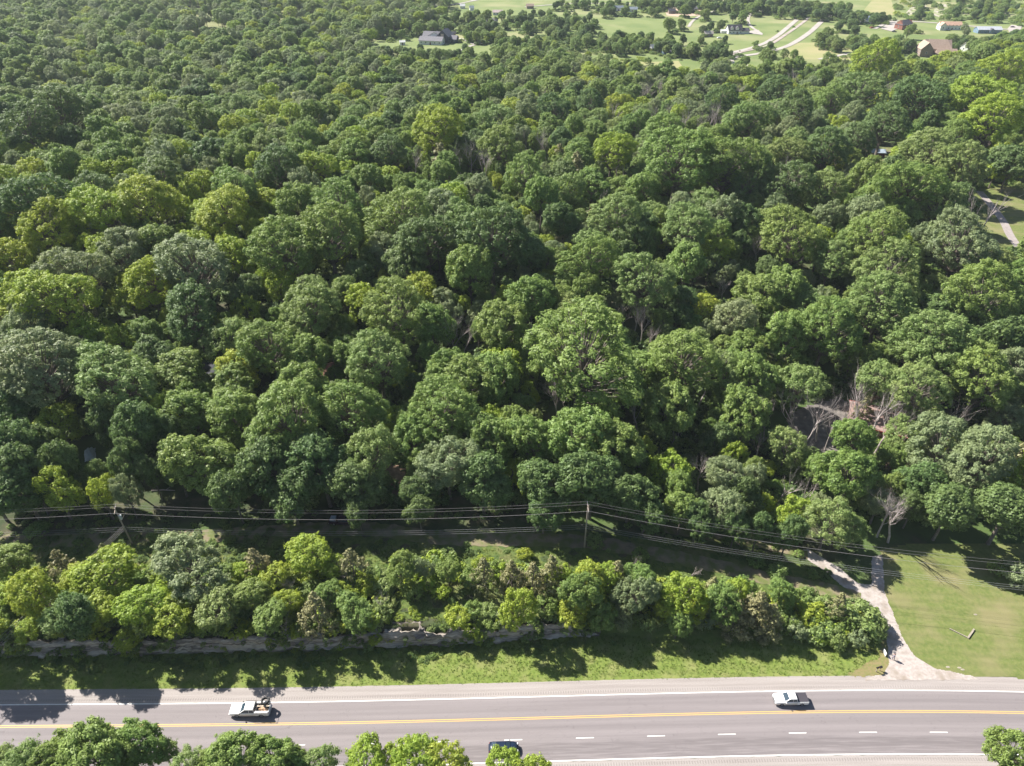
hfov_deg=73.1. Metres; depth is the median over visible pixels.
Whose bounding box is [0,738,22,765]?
broadleaf tree
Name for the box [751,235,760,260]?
dead tree
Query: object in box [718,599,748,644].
cedar tree
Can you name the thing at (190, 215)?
broadleaf tree
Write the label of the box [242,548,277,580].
cedar tree
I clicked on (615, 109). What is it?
dead tree
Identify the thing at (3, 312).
broadleaf tree
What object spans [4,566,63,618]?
broadleaf tree
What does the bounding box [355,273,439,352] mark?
broadleaf tree
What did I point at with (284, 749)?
broadleaf tree
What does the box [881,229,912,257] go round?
broadleaf tree
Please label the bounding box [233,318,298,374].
broadleaf tree
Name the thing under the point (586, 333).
broadleaf tree
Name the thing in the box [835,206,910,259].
broadleaf tree
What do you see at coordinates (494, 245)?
broadleaf tree
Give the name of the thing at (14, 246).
broadleaf tree
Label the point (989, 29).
blue house
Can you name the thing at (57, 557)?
cedar tree
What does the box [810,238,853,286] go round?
broadleaf tree
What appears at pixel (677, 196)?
broadleaf tree
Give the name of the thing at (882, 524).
dead tree
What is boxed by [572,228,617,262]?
broadleaf tree
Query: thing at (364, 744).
broadleaf tree
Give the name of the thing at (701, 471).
dead tree
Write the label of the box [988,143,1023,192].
broadleaf tree
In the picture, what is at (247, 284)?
broadleaf tree
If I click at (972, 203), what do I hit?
dead tree
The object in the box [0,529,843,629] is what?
plateau
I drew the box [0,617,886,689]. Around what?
verge
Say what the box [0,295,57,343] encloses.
broadleaf tree
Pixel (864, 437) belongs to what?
broadleaf tree
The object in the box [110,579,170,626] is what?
broadleaf tree
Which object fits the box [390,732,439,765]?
broadleaf tree
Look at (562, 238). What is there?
cedar tree
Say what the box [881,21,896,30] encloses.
driveway
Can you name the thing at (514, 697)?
edge line
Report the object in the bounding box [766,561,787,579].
shrub
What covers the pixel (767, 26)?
meadow
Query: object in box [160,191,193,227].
broadleaf tree
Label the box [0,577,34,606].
broadleaf tree
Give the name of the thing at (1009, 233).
path
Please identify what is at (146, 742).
broadleaf tree
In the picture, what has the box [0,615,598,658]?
rock face
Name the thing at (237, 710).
pickup truck
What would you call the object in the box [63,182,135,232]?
broadleaf tree
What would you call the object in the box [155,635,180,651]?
shrub
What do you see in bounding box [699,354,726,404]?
dead tree
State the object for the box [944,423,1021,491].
broadleaf tree
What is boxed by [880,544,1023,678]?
lawn
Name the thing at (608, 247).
broadleaf tree
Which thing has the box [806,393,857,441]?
dead tree
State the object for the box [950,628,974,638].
concrete edging
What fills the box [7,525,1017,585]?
overhead wire
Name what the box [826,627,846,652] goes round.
shrub
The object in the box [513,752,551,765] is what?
broadleaf tree
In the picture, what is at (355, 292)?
broadleaf tree
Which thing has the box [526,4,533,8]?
cottage
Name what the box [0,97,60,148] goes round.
broadleaf tree
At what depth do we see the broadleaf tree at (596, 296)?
194.58 m
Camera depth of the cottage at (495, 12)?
833.02 m
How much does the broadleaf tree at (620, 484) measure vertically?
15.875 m
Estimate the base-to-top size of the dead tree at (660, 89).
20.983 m
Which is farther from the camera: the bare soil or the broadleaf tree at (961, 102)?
the bare soil
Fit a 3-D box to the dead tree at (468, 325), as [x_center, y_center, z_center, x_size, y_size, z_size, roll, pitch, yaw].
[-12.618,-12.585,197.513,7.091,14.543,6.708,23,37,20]
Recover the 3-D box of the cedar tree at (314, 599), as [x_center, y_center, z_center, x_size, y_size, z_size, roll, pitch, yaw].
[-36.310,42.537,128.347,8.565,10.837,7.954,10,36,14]
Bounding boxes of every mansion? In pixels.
[418,28,458,44]
[915,39,957,57]
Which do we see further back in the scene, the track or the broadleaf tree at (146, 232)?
the broadleaf tree at (146, 232)
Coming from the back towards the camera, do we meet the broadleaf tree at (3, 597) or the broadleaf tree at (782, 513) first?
the broadleaf tree at (782, 513)
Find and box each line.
[0,690,1023,704]
[0,710,1023,725]
[0,712,1023,727]
[362,753,1018,765]
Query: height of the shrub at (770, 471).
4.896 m
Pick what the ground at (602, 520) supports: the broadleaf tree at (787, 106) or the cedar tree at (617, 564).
the broadleaf tree at (787, 106)
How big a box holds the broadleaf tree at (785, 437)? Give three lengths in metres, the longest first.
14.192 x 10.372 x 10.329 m
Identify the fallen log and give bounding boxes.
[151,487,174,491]
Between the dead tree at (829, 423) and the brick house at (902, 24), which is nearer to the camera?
the dead tree at (829, 423)
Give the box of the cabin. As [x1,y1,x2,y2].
[847,400,907,439]
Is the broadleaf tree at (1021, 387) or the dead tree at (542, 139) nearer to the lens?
the broadleaf tree at (1021, 387)
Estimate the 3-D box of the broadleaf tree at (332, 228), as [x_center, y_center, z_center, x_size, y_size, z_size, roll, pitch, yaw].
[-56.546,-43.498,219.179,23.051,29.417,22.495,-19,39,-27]
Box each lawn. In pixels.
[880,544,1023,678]
[963,182,1023,248]
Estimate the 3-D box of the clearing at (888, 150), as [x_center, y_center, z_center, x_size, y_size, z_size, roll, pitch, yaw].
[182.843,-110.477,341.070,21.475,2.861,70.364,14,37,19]
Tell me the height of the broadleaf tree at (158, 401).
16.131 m
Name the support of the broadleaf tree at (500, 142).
on the ground at (602, 520)
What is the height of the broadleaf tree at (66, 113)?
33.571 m
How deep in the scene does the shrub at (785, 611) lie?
134.07 m
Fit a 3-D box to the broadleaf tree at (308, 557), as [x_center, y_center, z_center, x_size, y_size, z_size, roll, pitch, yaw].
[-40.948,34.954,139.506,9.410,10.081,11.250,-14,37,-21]
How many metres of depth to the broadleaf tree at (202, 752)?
106.60 m
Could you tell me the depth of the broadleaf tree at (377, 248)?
216.96 m
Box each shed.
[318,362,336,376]
[867,149,886,157]
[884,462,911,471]
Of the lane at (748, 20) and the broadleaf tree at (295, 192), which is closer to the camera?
the broadleaf tree at (295, 192)
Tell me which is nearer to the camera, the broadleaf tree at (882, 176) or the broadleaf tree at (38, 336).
the broadleaf tree at (38, 336)
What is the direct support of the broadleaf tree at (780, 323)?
on the ground at (602, 520)
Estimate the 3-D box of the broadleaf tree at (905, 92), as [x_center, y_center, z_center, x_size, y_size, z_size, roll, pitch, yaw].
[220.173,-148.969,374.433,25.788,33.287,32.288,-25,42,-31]
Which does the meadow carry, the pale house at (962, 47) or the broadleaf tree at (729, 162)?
the pale house at (962, 47)
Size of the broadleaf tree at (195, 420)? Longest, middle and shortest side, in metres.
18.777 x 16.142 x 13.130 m
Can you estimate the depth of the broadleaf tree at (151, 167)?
253.77 m
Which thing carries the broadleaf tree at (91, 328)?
on the ground at (602, 520)
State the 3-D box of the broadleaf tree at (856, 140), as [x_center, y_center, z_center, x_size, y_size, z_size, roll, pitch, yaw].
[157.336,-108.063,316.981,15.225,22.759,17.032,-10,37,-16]
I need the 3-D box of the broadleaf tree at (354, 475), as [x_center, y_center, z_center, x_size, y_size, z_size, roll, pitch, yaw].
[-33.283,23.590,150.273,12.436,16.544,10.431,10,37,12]
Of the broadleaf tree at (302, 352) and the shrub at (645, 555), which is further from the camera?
the broadleaf tree at (302, 352)
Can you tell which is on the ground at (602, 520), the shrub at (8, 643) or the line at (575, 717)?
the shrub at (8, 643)
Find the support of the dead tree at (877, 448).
on the ground at (602, 520)
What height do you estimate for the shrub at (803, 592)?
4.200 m
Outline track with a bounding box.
[0,521,860,602]
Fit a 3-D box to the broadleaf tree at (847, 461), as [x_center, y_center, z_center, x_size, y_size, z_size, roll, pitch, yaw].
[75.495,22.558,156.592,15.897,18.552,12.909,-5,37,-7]
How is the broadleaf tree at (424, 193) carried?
on the ground at (602, 520)
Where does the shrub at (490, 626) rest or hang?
on the ground at (602, 520)
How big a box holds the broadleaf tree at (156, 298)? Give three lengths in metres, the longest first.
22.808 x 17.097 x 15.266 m
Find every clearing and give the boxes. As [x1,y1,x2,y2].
[96,477,261,521]
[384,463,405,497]
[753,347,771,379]
[864,146,898,165]
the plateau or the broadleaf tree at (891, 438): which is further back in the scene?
the broadleaf tree at (891, 438)
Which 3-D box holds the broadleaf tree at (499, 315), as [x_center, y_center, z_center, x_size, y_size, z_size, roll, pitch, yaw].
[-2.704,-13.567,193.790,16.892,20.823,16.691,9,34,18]
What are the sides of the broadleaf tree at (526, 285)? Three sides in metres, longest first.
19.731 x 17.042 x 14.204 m
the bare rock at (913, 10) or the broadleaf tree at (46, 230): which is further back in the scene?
the bare rock at (913, 10)
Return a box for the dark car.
[489,739,518,752]
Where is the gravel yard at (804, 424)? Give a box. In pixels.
[777,397,910,452]
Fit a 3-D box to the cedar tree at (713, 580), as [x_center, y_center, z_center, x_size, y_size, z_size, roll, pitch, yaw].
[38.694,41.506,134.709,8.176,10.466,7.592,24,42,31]
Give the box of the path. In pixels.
[976,191,1018,246]
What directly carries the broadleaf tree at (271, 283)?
on the ground at (602, 520)
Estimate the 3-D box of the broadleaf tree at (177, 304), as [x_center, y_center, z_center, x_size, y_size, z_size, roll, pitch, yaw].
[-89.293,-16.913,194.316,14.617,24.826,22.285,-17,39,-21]
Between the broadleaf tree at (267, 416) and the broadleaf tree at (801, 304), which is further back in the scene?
the broadleaf tree at (801, 304)
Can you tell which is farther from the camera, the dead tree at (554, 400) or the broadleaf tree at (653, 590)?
the dead tree at (554, 400)
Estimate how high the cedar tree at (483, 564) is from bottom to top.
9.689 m
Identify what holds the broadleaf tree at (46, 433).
on the ground at (602, 520)
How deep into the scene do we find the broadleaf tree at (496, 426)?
155.93 m
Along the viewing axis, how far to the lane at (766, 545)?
153.42 m
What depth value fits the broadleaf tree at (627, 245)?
228.43 m
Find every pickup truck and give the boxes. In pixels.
[229,700,272,717]
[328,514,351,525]
[772,691,808,705]
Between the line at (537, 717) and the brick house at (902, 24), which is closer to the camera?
the line at (537, 717)
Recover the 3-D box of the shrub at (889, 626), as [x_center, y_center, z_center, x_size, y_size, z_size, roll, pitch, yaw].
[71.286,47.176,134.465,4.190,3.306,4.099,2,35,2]
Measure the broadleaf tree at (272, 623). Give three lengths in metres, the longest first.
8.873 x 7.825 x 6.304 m
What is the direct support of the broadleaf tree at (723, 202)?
on the ground at (602, 520)
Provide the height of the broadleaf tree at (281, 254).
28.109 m
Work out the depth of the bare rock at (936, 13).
868.53 m
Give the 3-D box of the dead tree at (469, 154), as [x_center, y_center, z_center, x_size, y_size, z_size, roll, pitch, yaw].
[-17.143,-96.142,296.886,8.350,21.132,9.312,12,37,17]
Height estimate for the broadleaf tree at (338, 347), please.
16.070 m
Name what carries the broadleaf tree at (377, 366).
on the ground at (602, 520)
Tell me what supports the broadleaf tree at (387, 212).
on the ground at (602, 520)
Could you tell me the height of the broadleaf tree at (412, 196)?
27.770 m
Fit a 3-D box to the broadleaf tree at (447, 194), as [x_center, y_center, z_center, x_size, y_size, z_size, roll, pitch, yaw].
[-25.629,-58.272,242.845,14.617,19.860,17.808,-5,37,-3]
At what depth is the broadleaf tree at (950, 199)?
246.01 m
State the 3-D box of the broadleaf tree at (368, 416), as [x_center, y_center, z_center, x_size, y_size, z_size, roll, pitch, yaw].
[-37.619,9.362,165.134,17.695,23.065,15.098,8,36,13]
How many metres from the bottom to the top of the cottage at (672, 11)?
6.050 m
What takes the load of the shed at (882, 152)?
on the ground at (602, 520)
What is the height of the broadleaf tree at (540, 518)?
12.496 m
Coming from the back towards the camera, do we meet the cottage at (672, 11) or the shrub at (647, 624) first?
the cottage at (672, 11)
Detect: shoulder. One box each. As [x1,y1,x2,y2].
[0,676,1023,703]
[421,755,1021,765]
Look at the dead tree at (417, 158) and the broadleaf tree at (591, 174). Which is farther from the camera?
the dead tree at (417, 158)
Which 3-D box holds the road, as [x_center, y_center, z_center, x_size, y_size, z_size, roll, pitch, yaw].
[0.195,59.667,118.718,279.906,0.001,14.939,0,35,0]
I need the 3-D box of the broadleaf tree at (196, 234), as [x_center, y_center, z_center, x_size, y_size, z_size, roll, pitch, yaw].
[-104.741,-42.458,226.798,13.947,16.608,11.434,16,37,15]
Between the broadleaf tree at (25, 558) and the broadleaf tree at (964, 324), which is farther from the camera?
the broadleaf tree at (964, 324)
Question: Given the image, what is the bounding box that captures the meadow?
[371,0,1023,77]
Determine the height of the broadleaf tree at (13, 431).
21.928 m
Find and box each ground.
[0,0,1023,763]
[187,1,400,41]
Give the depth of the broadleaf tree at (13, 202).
240.44 m
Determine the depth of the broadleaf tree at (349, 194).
234.97 m
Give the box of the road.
[0,690,1023,765]
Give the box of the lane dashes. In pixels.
[299,732,947,744]
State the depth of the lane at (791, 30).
713.43 m
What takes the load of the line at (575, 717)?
on the road
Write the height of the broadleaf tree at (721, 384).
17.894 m
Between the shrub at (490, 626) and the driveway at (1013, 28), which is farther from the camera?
the driveway at (1013, 28)
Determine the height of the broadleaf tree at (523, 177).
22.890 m
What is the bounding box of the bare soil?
[666,8,699,16]
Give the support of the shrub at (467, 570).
on the ground at (602, 520)
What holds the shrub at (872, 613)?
on the verge
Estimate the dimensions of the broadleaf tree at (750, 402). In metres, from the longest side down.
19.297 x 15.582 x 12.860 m
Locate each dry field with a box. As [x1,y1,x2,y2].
[621,61,683,68]
[784,42,861,59]
[864,0,894,14]
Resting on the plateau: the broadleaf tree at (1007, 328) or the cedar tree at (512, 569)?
the cedar tree at (512, 569)
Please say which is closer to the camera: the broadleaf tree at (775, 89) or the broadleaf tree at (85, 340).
the broadleaf tree at (85, 340)
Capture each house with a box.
[720,24,749,33]
[860,16,870,24]
[894,19,914,29]
[936,21,962,30]
[960,42,971,50]
[973,26,1002,33]
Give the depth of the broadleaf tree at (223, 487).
143.88 m
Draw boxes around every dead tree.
[281,577,295,589]
[410,145,423,172]
[443,315,472,346]
[461,139,478,172]
[464,315,475,352]
[477,151,496,177]
[528,127,546,160]
[539,122,549,150]
[542,375,560,416]
[609,100,622,117]
[614,300,633,327]
[629,299,648,329]
[630,401,642,430]
[635,305,650,342]
[647,324,659,342]
[656,78,662,95]
[663,100,674,116]
[690,453,709,489]
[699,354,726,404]
[706,103,719,123]
[709,105,718,121]
[715,278,730,303]
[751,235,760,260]
[752,426,765,456]
[760,395,773,438]
[776,385,801,428]
[776,467,805,503]
[777,424,798,462]
[800,477,817,497]
[803,385,841,441]
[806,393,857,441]
[816,395,846,450]
[832,397,864,447]
[844,389,863,417]
[847,363,865,417]
[859,384,873,407]
[867,487,906,542]
[873,382,918,428]
[874,385,921,452]
[876,488,912,537]
[882,389,915,423]
[898,398,918,421]
[908,381,936,415]
[924,401,987,445]
[969,188,984,223]
[975,190,1021,236]
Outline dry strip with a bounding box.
[848,640,889,676]
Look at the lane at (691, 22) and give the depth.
792.40 m
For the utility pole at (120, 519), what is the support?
on the ground at (602, 520)
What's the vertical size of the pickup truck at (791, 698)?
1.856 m
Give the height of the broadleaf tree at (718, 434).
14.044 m
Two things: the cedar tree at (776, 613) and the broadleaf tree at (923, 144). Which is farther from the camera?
the broadleaf tree at (923, 144)
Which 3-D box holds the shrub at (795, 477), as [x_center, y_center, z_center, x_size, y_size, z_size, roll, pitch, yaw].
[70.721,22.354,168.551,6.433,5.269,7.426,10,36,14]
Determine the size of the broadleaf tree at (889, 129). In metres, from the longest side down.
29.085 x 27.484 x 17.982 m
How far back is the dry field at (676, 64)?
588.92 m
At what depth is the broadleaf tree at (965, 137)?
311.02 m
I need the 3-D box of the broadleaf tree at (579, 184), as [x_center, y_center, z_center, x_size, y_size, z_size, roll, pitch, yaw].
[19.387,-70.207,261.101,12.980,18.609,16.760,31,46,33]
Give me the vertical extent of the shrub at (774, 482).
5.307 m
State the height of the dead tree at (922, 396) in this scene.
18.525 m
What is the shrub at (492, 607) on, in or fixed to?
on the ground at (602, 520)
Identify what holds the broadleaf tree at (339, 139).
on the ground at (602, 520)
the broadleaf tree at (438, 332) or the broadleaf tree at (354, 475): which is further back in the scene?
the broadleaf tree at (438, 332)
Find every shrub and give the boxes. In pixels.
[4,636,28,651]
[146,527,168,543]
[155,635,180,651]
[355,572,378,596]
[371,576,395,596]
[399,581,424,601]
[418,573,439,591]
[430,584,451,600]
[441,547,454,555]
[444,605,470,630]
[459,564,479,590]
[463,599,482,620]
[463,620,482,638]
[480,602,499,621]
[482,612,501,632]
[495,604,513,626]
[515,547,534,560]
[529,594,558,618]
[631,546,649,561]
[636,613,656,634]
[691,608,718,630]
[760,479,790,501]
[761,459,777,477]
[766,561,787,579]
[773,605,800,626]
[785,615,808,642]
[787,588,811,613]
[788,466,814,485]
[792,600,827,628]
[808,615,834,639]
[812,594,843,620]
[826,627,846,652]
[832,605,859,631]
[844,597,888,643]
[847,629,870,648]
[868,617,890,632]
[986,559,1010,576]
[998,560,1023,589]
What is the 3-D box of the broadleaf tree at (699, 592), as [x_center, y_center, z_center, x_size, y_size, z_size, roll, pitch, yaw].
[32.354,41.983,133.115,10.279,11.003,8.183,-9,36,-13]
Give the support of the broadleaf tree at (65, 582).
on the ground at (602, 520)
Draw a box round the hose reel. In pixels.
[260,697,269,704]
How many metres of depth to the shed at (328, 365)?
192.70 m
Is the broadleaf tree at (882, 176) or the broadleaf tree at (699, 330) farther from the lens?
the broadleaf tree at (882, 176)
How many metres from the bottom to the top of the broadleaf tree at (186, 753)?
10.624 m
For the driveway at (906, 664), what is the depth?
133.62 m
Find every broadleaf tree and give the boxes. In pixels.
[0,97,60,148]
[0,164,17,184]
[0,171,74,244]
[0,237,40,271]
[0,268,48,308]
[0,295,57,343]
[0,307,20,320]
[0,326,87,417]
[0,328,44,361]
[0,370,45,425]
[0,417,44,464]
[0,441,54,514]
[0,467,50,523]
[0,540,35,577]
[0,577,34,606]
[0,617,9,637]
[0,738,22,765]
[4,269,104,337]
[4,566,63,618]
[5,200,15,219]
[7,268,40,298]
[12,171,56,200]
[14,195,78,252]
[23,421,60,450]
[26,83,92,127]
[26,727,92,765]
[28,246,117,316]
[29,400,86,444]
[31,465,87,520]
[36,438,81,480]
[36,595,99,635]
[38,251,74,272]
[39,338,95,379]
[53,211,90,250]
[59,560,106,589]
[60,313,105,343]
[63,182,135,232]
[68,340,158,408]
[72,169,117,205]
[84,231,119,261]
[85,402,123,456]
[86,585,114,630]
[94,225,145,272]
[94,738,143,765]
[100,323,137,351]
[108,397,162,455]
[110,284,149,318]
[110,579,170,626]
[115,717,167,765]
[116,173,183,225]
[121,254,177,315]
[129,333,178,383]
[135,389,195,422]
[136,153,185,199]
[137,223,177,255]
[141,593,191,640]
[150,232,231,311]
[150,345,206,393]
[155,447,187,496]
[156,388,224,434]
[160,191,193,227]
[165,277,216,357]
[169,743,204,765]
[176,229,211,263]
[184,197,222,233]
[189,136,231,169]
[194,743,226,765]
[195,182,250,234]
[197,315,250,362]
[202,728,269,765]
[203,386,266,443]
[203,468,256,523]
[209,164,257,208]
[211,234,254,276]
[211,359,255,404]
[214,348,260,387]
[227,273,264,311]
[227,576,271,609]
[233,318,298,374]
[241,377,323,463]
[242,214,323,297]
[243,734,306,765]
[252,597,286,636]
[253,143,303,188]
[255,560,290,593]
[264,266,296,303]
[268,360,334,421]
[269,464,314,525]
[275,180,315,217]
[278,428,361,507]
[279,274,342,353]
[280,332,334,373]
[282,138,320,169]
[283,531,332,574]
[286,120,321,147]
[295,150,340,184]
[296,199,364,273]
[304,743,341,765]
[307,175,369,232]
[317,379,389,451]
[322,130,373,160]
[323,457,388,509]
[328,334,370,380]
[334,589,373,632]
[340,259,376,298]
[342,281,387,329]
[343,731,384,765]
[344,328,411,401]
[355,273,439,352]
[362,185,433,243]
[365,231,413,272]
[369,133,406,166]
[375,203,402,231]
[381,244,429,284]
[390,214,464,281]
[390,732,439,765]
[391,413,437,467]
[398,475,439,508]
[399,188,431,213]
[406,270,442,304]
[406,299,457,346]
[407,373,481,443]
[410,102,465,155]
[412,435,480,499]
[419,187,456,227]
[421,739,472,765]
[422,362,446,396]
[426,346,464,375]
[436,180,472,212]
[443,352,503,408]
[444,243,493,305]
[445,196,475,235]
[451,200,533,284]
[457,172,493,203]
[458,449,514,514]
[463,411,515,464]
[470,208,508,245]
[471,350,519,407]
[474,298,529,349]
[476,124,520,166]
[481,347,522,386]
[485,743,520,765]
[496,587,538,632]
[501,150,544,202]
[503,273,557,325]
[507,414,559,460]
[509,235,547,270]
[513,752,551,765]
[520,296,646,423]
[523,175,559,230]
[526,491,566,533]
[533,331,574,384]
[536,92,571,124]
[541,201,583,237]
[550,171,585,204]
[553,235,623,291]
[554,291,579,315]
[556,312,607,357]
[556,571,603,610]
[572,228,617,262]
[574,293,609,332]
[574,556,605,598]
[575,87,604,116]
[575,166,610,210]
[585,191,642,238]
[594,131,639,176]
[601,472,662,524]
[608,218,651,257]
[609,575,662,617]
[611,251,678,326]
[616,350,658,386]
[623,202,658,250]
[626,171,661,204]
[627,491,668,534]
[637,124,721,198]
[639,111,686,148]
[639,199,667,210]
[639,376,697,443]
[645,447,695,489]
[646,328,724,391]
[653,571,709,618]
[661,201,717,257]
[663,284,697,326]
[665,238,710,286]
[667,191,698,228]
[678,325,717,370]
[682,497,720,543]
[686,135,775,194]
[691,185,721,216]
[694,192,743,230]
[696,420,739,456]
[700,485,747,527]
[703,82,738,125]
[703,348,750,397]
[704,455,755,504]
[706,298,759,335]
[706,582,744,626]
[718,382,772,441]
[721,100,778,139]
[725,325,775,361]
[726,202,763,233]
[727,475,764,517]
[730,159,775,202]
[731,272,783,325]
[734,348,781,412]
[756,74,797,100]
[758,159,817,204]
[758,263,807,315]
[759,203,828,265]
[763,308,813,360]
[766,135,816,171]
[766,425,811,468]
[773,493,817,526]
[776,362,831,420]
[778,86,814,126]
[786,283,831,319]
[796,295,864,367]
[798,167,849,224]
[802,495,853,551]
[803,125,853,170]
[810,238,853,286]
[810,447,882,506]
[812,82,852,114]
[829,417,878,468]
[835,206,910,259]
[836,70,889,108]
[843,121,877,160]
[843,192,885,230]
[845,270,919,342]
[848,37,901,84]
[849,237,922,304]
[855,358,909,405]
[860,486,903,523]
[862,100,914,154]
[864,159,952,208]
[879,196,924,228]
[879,361,953,417]
[880,309,971,382]
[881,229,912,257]
[882,413,929,459]
[892,73,952,120]
[892,460,950,506]
[894,168,942,205]
[896,312,979,395]
[897,126,957,169]
[907,161,926,168]
[917,181,970,223]
[917,203,1003,276]
[917,291,991,342]
[922,481,981,540]
[932,139,991,186]
[936,257,1023,340]
[940,117,972,151]
[942,181,982,222]
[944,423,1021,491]
[947,71,1023,121]
[948,66,991,93]
[949,338,1019,420]
[956,92,1023,147]
[973,480,1023,544]
[974,47,1023,83]
[975,315,1023,355]
[981,402,1023,437]
[981,724,1023,765]
[982,248,1015,265]
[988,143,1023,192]
[988,257,1023,291]
[992,346,1023,389]
[1013,379,1023,408]
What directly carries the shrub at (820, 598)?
on the ground at (602, 520)
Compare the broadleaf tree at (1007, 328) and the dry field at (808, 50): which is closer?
the broadleaf tree at (1007, 328)
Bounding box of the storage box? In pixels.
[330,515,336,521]
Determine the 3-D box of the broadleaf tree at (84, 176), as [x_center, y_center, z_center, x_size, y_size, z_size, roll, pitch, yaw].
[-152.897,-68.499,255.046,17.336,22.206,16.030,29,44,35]
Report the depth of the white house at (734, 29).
716.53 m
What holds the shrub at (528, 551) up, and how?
on the ground at (602, 520)
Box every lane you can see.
[614,511,807,558]
[629,3,1007,29]
[687,11,712,26]
[730,21,822,65]
[733,17,809,54]
[733,19,797,52]
[747,13,762,33]
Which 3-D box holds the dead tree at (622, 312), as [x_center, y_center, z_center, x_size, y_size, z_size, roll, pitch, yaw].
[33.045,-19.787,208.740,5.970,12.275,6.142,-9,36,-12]
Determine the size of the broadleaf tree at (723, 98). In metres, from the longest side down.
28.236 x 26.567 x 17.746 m
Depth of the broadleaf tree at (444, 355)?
178.89 m
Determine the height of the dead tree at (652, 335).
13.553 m
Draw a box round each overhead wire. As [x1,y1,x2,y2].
[3,504,1014,564]
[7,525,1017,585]
[7,527,1017,587]
[7,528,1017,589]
[11,501,1014,561]
[18,511,1020,572]
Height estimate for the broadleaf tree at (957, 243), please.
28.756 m
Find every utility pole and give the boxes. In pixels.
[113,504,132,543]
[584,501,588,547]
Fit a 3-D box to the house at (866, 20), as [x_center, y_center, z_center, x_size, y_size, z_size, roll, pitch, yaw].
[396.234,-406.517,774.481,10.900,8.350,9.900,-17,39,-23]
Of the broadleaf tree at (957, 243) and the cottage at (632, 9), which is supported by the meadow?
the cottage at (632, 9)
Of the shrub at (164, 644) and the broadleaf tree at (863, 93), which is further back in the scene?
the broadleaf tree at (863, 93)
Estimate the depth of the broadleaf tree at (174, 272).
198.67 m
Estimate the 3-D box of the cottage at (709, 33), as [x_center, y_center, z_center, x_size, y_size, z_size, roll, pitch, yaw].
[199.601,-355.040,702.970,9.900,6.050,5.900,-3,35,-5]
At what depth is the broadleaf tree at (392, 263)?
210.13 m
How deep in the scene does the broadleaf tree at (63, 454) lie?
149.66 m
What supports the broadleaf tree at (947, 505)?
on the ground at (602, 520)
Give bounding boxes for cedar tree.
[46,549,76,583]
[98,543,121,562]
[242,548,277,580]
[296,591,340,640]
[338,548,371,586]
[429,142,458,175]
[466,557,497,598]
[488,285,496,300]
[497,559,526,594]
[515,561,545,598]
[533,554,565,598]
[554,143,565,155]
[554,223,569,245]
[571,151,589,191]
[584,203,599,225]
[604,560,625,597]
[694,577,720,618]
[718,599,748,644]
[734,590,776,641]
[749,603,784,647]
[824,592,848,622]
[845,395,873,421]
[983,401,1004,423]
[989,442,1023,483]
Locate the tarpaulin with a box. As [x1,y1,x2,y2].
[84,447,95,461]
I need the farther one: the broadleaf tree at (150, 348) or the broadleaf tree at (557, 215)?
the broadleaf tree at (557, 215)
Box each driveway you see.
[749,30,762,34]
[803,549,977,680]
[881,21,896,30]
[1008,25,1021,31]
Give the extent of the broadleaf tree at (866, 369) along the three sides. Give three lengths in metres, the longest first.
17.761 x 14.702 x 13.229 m
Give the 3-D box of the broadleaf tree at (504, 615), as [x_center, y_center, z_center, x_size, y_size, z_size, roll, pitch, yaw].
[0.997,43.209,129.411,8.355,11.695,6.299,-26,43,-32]
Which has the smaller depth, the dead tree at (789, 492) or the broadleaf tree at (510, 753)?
the broadleaf tree at (510, 753)
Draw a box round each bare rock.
[906,4,926,15]
[933,3,946,17]
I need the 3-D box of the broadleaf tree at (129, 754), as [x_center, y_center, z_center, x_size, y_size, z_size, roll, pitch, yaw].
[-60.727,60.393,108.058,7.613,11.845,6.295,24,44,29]
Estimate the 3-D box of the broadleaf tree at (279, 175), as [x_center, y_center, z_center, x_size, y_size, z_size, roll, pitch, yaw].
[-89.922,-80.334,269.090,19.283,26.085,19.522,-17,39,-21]
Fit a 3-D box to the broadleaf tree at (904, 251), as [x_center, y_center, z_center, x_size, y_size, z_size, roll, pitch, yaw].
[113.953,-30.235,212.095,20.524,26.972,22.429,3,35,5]
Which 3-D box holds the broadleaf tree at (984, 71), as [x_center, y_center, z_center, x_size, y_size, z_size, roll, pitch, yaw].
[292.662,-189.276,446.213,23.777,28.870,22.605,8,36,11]
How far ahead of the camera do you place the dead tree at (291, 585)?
134.07 m
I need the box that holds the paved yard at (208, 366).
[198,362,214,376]
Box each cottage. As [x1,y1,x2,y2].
[492,10,502,14]
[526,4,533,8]
[615,5,623,10]
[628,7,637,11]
[668,8,675,13]
[704,31,713,36]

